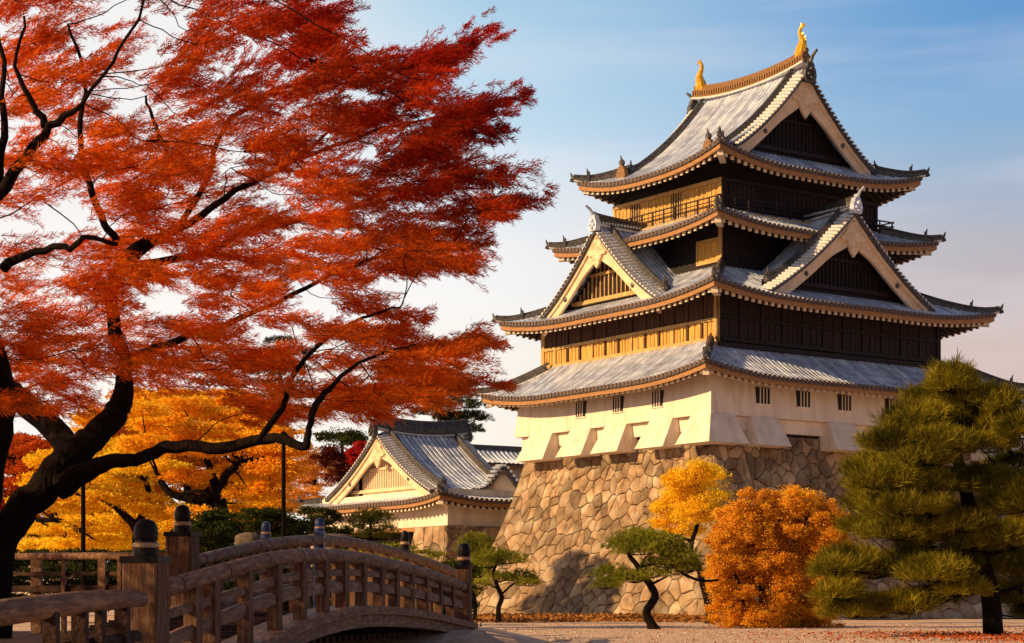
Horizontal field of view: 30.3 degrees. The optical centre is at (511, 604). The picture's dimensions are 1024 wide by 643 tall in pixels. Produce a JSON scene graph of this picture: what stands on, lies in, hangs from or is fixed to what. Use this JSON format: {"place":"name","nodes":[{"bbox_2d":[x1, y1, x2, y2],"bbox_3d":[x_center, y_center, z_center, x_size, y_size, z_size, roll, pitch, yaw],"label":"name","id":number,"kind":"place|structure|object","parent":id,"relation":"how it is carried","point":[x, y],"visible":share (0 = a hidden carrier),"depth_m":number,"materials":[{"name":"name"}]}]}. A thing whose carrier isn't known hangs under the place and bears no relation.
{"place":"outdoors","nodes":[
{"label":"outdoors","id":0,"kind":"place"},
{"bbox_2d":[236,333,320,404],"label":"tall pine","id":1,"kind":"object","parent":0,"point":[275,337],"visible":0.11,"depth_m":149.34,"materials":[{"name":"plant"}]},
{"bbox_2d":[277,454,336,526],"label":"autumn tree","id":2,"kind":"object","parent":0,"point":[314,487],"visible":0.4,"depth_m":141.26,"materials":[{"name":"orange plant"}]},
{"bbox_2d":[308,444,355,484],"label":"maroon tree","id":3,"kind":"object","parent":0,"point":[334,457],"visible":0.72,"depth_m":133.09,"materials":[{"name":"red plant"}]},
{"bbox_2d":[312,426,368,477],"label":"dark evergreen","id":4,"kind":"object","parent":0,"point":[347,437],"visible":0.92,"depth_m":139.18,"materials":[{"name":"green plant"}]},
{"bbox_2d":[344,441,366,495],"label":"crimson tree","id":5,"kind":"object","parent":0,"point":[354,451],"visible":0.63,"depth_m":129.81,"materials":[{"name":"red plant"}]},
{"bbox_2d":[339,506,401,551],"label":"garden pine","id":6,"kind":"object","parent":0,"point":[372,528],"visible":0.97,"depth_m":99.86,"materials":[{"name":"green plant"}]},
{"bbox_2d":[406,365,495,438],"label":"tall pine","id":7,"kind":"object","parent":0,"point":[470,403],"visible":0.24,"depth_m":151.68,"materials":[{"name":"green plant"}]},
{"bbox_2d":[471,464,517,490],"bbox_3d":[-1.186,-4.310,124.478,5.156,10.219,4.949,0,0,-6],"label":"curved porch roof","id":8,"kind":"structure","parent":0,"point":[501,477],"depth_m":123.04,"materials":[{"name":"tile"}]},
{"bbox_2d":[472,444,524,481],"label":"gallery building","id":9,"kind":"structure","parent":0,"point":[492,455],"depth_m":141.20,"materials":[{"name":"tile"}]},
{"bbox_2d":[0,0,1023,565],"label":"sky","id":10,"kind":"structure","parent":0,"point":[936,84],"materials":[{"name":"blue"}]},
{"bbox_2d":[13,610,1023,642],"bbox_3d":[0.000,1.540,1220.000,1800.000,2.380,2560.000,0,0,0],"label":"ground","id":11,"kind":"structure","parent":0,"point":[484,633],"depth_m":51.35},
{"bbox_2d":[0,431,53,552],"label":"autumn tree","id":12,"kind":"object","parent":11,"relation":"on","point":[22,444],"visible":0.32,"depth_m":78.16,"materials":[{"name":"red plant"}]},
{"bbox_2d":[13,531,77,595],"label":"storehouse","id":13,"kind":"structure","parent":11,"relation":"on","point":[32,535],"depth_m":92.00,"materials":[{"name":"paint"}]},
{"bbox_2d":[81,485,85,584],"bbox_3d":[-7.722,-0.906,34.000,0.200,3.812,0.200,0,0,0],"label":"lamp pole","id":14,"kind":"object","parent":11,"relation":"on","point":[83,540],"visible":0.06,"depth_m":33.96,"materials":[{"name":"metal"}]},
{"bbox_2d":[11,547,164,612],"bbox_3d":[-13.066,-0.761,58.046,8.320,2.094,3.254,0,0,0],"label":"evergreen shrub","id":15,"kind":"object","parent":11,"relation":"on","point":[48,565],"visible":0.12,"depth_m":57.65,"materials":[{"name":"green plant"}]},
{"bbox_2d":[7,433,171,552],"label":"autumn tree","id":16,"kind":"object","parent":11,"relation":"on","point":[26,543],"visible":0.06,"depth_m":89.86,"materials":[{"name":"yellow plant"}]},
{"bbox_2d":[4,447,195,551],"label":"autumn tree","id":17,"kind":"object","parent":11,"relation":"on","point":[148,504],"visible":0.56,"depth_m":69.76,"materials":[{"name":"yellow plant"}]},
{"bbox_2d":[40,514,309,581],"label":"wood","id":18,"kind":"object","parent":11,"relation":"on","point":[231,559],"depth_m":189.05,"materials":[{"name":"brown wood"}]},
{"bbox_2d":[65,386,299,550],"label":"autumn tree","id":19,"kind":"object","parent":11,"relation":"on","point":[194,460],"visible":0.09,"depth_m":95.23,"materials":[{"name":"orange plant"}]},
{"bbox_2d":[0,631,418,642],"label":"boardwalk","id":20,"kind":"structure","parent":11,"relation":"on","point":[23,637],"depth_m":25.21,"materials":[{"name":"brown wood"}]},
{"bbox_2d":[0,589,148,642],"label":"wooden railing","id":21,"kind":"object","parent":20,"relation":"on","point":[50,610],"visible":1,"depth_m":14.83,"materials":[{"name":"brown wood"}]},
{"bbox_2d":[11,552,164,633],"bbox_3d":[-6.617,0.077,26.429,4.762,1.645,0.307,0,0,29],"label":"wooden railing","id":22,"kind":"object","parent":20,"relation":"on","point":[37,586],"visible":0.47,"depth_m":26.06,"materials":[{"name":"brown wood"}]},
{"bbox_2d":[170,507,258,553],"bbox_3d":[-8.013,-1.994,52.099,2.703,1.497,2.935,0,0,0],"label":"evergreen shrub","id":23,"kind":"object","parent":11,"relation":"on","point":[214,524],"visible":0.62,"depth_m":51.51,"materials":[{"name":"green plant"}]},
{"bbox_2d":[109,393,320,561],"bbox_3d":[-9.524,-4.132,61.866,6.938,5.798,6.159,0,0,0],"label":"autumn tree","id":24,"kind":"object","parent":11,"relation":"on","point":[265,465],"visible":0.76,"depth_m":61.05,"materials":[{"name":"orange plant"}]},
{"bbox_2d":[234,532,260,544],"bbox_3d":[-6.407,-1.559,46.004,0.755,0.440,0.575,0,0,0],"label":"boulder","id":25,"kind":"object","parent":11,"relation":"on","point":[244,537],"visible":0.48,"depth_m":45.80,"materials":[{"name":"beige stone"}]},
{"bbox_2d":[60,504,477,642],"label":"arched bridge","id":26,"kind":"structure","parent":11,"relation":"on","point":[180,583],"depth_m":22.66,"materials":[{"name":"brown wood"}]},
{"bbox_2d":[233,504,312,554],"bbox_3d":[-7.133,-2.158,56.195,2.520,1.721,2.467,0,0,0],"label":"evergreen shrub","id":27,"kind":"object","parent":11,"relation":"on","point":[268,514],"visible":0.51,"depth_m":55.75,"materials":[{"name":"green plant"}]},
{"bbox_2d":[0,0,561,638],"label":"maple tree","id":28,"kind":"object","parent":11,"relation":"on","point":[70,464],"visible":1,"depth_m":22.64,"materials":[{"name":"red plant"}]},
{"bbox_2d":[280,431,287,611],"bbox_3d":[-4.476,-1.204,37.000,0.200,4.407,0.200,0,0,0],"label":"lamp pole","id":29,"kind":"object","parent":11,"relation":"on","point":[283,509],"visible":0.39,"depth_m":36.96,"materials":[{"name":"metal"}]},
{"bbox_2d":[296,505,360,549],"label":"evergreen shrub","id":30,"kind":"object","parent":11,"relation":"on","point":[326,513],"visible":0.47,"depth_m":65.64,"materials":[{"name":"green plant"}]},
{"bbox_2d":[326,533,353,547],"bbox_3d":[-4.484,-1.624,47.996,1.102,0.383,0.892,0,0,0],"label":"boulder","id":31,"kind":"object","parent":11,"relation":"on","point":[344,535],"visible":0.26,"depth_m":47.84,"materials":[{"name":"grey stone"}]},
{"bbox_2d":[209,560,484,626],"bbox_3d":[-4.448,-0.183,43.941,7.647,1.794,2.672,0,0,0],"label":"bank hedge","id":32,"kind":"object","parent":11,"relation":"on","point":[230,584],"visible":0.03,"depth_m":43.75,"materials":[{"name":"green plant"}]},
{"bbox_2d":[343,540,456,562],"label":"evergreen shrub","id":33,"kind":"object","parent":11,"relation":"on","point":[434,554],"visible":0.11,"depth_m":83.15,"materials":[{"name":"green plant"}]},
{"bbox_2d":[287,418,514,566],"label":"gatehouse","id":34,"kind":"object","parent":11,"relation":"on","point":[420,478],"visible":0.48,"depth_m":125.36,"materials":[{"name":"tile"}]},
{"bbox_2d":[452,530,497,619],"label":"garden pine","id":35,"kind":"object","parent":11,"relation":"on","point":[474,544],"visible":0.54,"depth_m":87.67,"materials":[{"name":"green plant"}]},
{"bbox_2d":[471,544,541,621],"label":"garden pine","id":36,"kind":"object","parent":11,"relation":"on","point":[498,557],"visible":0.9,"depth_m":79.71,"materials":[{"name":"green plant"}]},
{"bbox_2d":[472,611,721,622],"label":"leaf litter","id":37,"kind":"object","parent":11,"relation":"on","point":[573,617],"visible":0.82,"depth_m":89.78,"materials":[{"name":"orange plant"}]},
{"bbox_2d":[586,525,718,628],"bbox_3d":[4.586,-0.856,62.008,4.498,3.674,2.637,0,0,0],"label":"garden pine","id":38,"kind":"object","parent":11,"relation":"on","point":[638,539],"visible":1,"depth_m":61.86,"materials":[{"name":"green plant"}]},
{"bbox_2d":[646,457,734,623],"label":"yellow tree","id":39,"kind":"object","parent":11,"relation":"on","point":[690,503],"visible":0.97,"depth_m":77.70,"materials":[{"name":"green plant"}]},
{"bbox_2d":[472,23,1023,619],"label":"castle keep","id":40,"kind":"structure","parent":11,"relation":"on","point":[740,301],"depth_m":104.83,"materials":[{"name":"stone"}]},
{"bbox_2d":[574,401,585,418],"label":"window","id":41,"kind":"structure","parent":40,"relation":"in","point":[580,406],"depth_m":106.95,"materials":[{"name":"paint"}]},
{"bbox_2d":[611,396,623,413],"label":"window","id":42,"kind":"structure","parent":40,"relation":"in","point":[617,401],"depth_m":104.14,"materials":[{"name":"paint"}]},
{"bbox_2d":[650,390,663,408],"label":"window","id":43,"kind":"structure","parent":40,"relation":"in","point":[657,396],"depth_m":101.38,"materials":[{"name":"paint"}]},
{"bbox_2d":[755,387,770,405],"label":"window","id":44,"kind":"structure","parent":40,"relation":"in","point":[762,394],"depth_m":99.90,"materials":[{"name":"paint"}]},
{"bbox_2d":[796,391,811,408],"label":"window","id":45,"kind":"structure","parent":40,"relation":"in","point":[803,398],"depth_m":101.60,"materials":[{"name":"paint"}]},
{"bbox_2d":[837,395,852,411],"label":"window","id":46,"kind":"structure","parent":40,"relation":"in","point":[844,401],"depth_m":103.38,"materials":[{"name":"paint"}]},
{"bbox_2d":[885,399,897,411],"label":"window","id":47,"kind":"structure","parent":40,"relation":"in","point":[887,401],"depth_m":105.34,"materials":[{"name":"paint"}]},
{"bbox_2d":[486,623,1023,642],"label":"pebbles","id":48,"kind":"object","parent":11,"relation":"on","point":[652,632],"visible":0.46,"depth_m":50.27,"materials":[{"name":"beige gravel"}]},
{"bbox_2d":[516,623,1023,642],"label":"fallen leaves","id":49,"kind":"object","parent":11,"relation":"on","point":[961,634],"visible":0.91,"depth_m":46.20,"materials":[{"name":"orange plant"}]},
{"bbox_2d":[700,483,857,627],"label":"orange tree","id":50,"kind":"object","parent":11,"relation":"on","point":[769,511],"visible":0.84,"depth_m":65.42,"materials":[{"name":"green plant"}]},
{"bbox_2d":[802,348,1023,635],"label":"black pine","id":51,"kind":"object","parent":11,"relation":"on","point":[939,416],"visible":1,"depth_m":46.88,"materials":[{"name":"green plant"}]}
]}

